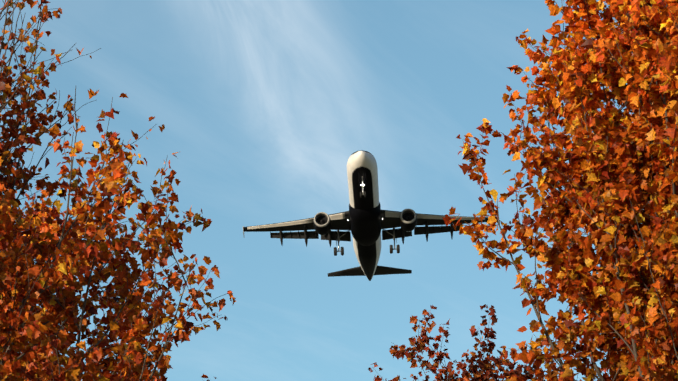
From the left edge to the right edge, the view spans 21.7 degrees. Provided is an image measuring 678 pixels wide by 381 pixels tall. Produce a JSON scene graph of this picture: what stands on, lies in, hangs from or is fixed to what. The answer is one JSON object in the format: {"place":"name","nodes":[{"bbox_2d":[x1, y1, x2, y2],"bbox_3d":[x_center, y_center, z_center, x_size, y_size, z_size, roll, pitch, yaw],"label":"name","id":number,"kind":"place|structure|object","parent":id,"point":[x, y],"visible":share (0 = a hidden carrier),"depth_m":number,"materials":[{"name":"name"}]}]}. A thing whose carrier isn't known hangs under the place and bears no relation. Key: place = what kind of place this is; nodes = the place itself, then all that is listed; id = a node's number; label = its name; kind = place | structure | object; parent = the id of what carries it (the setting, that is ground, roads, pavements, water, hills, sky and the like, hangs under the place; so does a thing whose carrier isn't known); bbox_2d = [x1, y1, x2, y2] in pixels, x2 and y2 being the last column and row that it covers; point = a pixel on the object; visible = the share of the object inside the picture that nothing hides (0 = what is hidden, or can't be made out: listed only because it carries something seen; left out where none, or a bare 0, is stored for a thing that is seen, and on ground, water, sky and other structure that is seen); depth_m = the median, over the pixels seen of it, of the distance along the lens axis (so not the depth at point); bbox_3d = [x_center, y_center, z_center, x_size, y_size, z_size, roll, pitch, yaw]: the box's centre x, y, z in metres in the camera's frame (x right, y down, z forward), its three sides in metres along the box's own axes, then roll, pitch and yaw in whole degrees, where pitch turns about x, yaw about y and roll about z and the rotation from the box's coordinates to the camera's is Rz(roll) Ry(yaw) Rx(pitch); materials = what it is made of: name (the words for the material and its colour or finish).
{"place":"outdoors","nodes":[
{"label":"outdoors","id":0,"kind":"place"},
{"bbox_2d":[0,168,227,380],"bbox_3d":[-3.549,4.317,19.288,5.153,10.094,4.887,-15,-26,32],"label":"tree","id":1,"kind":"object","parent":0,"point":[126,367],"visible":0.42,"depth_m":19.98,"materials":[{"name":"orange plant"}]},
{"bbox_2d":[0,0,235,380],"bbox_3d":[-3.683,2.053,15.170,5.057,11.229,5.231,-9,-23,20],"label":"tree","id":2,"kind":"object","parent":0,"point":[26,330],"visible":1,"depth_m":15.90,"materials":[{"name":"orange plant"}]},
{"bbox_2d":[0,0,643,380],"label":"sky","id":3,"kind":"structure","parent":0,"point":[266,105],"materials":[{"name":"blue"}]},
{"bbox_2d":[243,150,489,280],"bbox_3d":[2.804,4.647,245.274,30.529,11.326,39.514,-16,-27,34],"label":"airplane","id":4,"kind":"object","parent":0,"point":[365,219],"visible":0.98,"depth_m":240.13,"materials":[{"name":"paint"}]},
{"bbox_2d":[368,304,546,380],"bbox_3d":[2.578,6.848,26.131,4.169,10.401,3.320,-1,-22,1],"label":"tree","id":5,"kind":"object","parent":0,"point":[486,372],"visible":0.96,"depth_m":27.19,"materials":[{"name":"orange plant"}]},
{"bbox_2d":[442,0,677,380],"bbox_3d":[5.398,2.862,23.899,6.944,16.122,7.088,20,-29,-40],"label":"tree","id":6,"kind":"object","parent":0,"point":[623,164],"visible":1,"depth_m":23.65,"materials":[{"name":"orange plant"}]}
]}

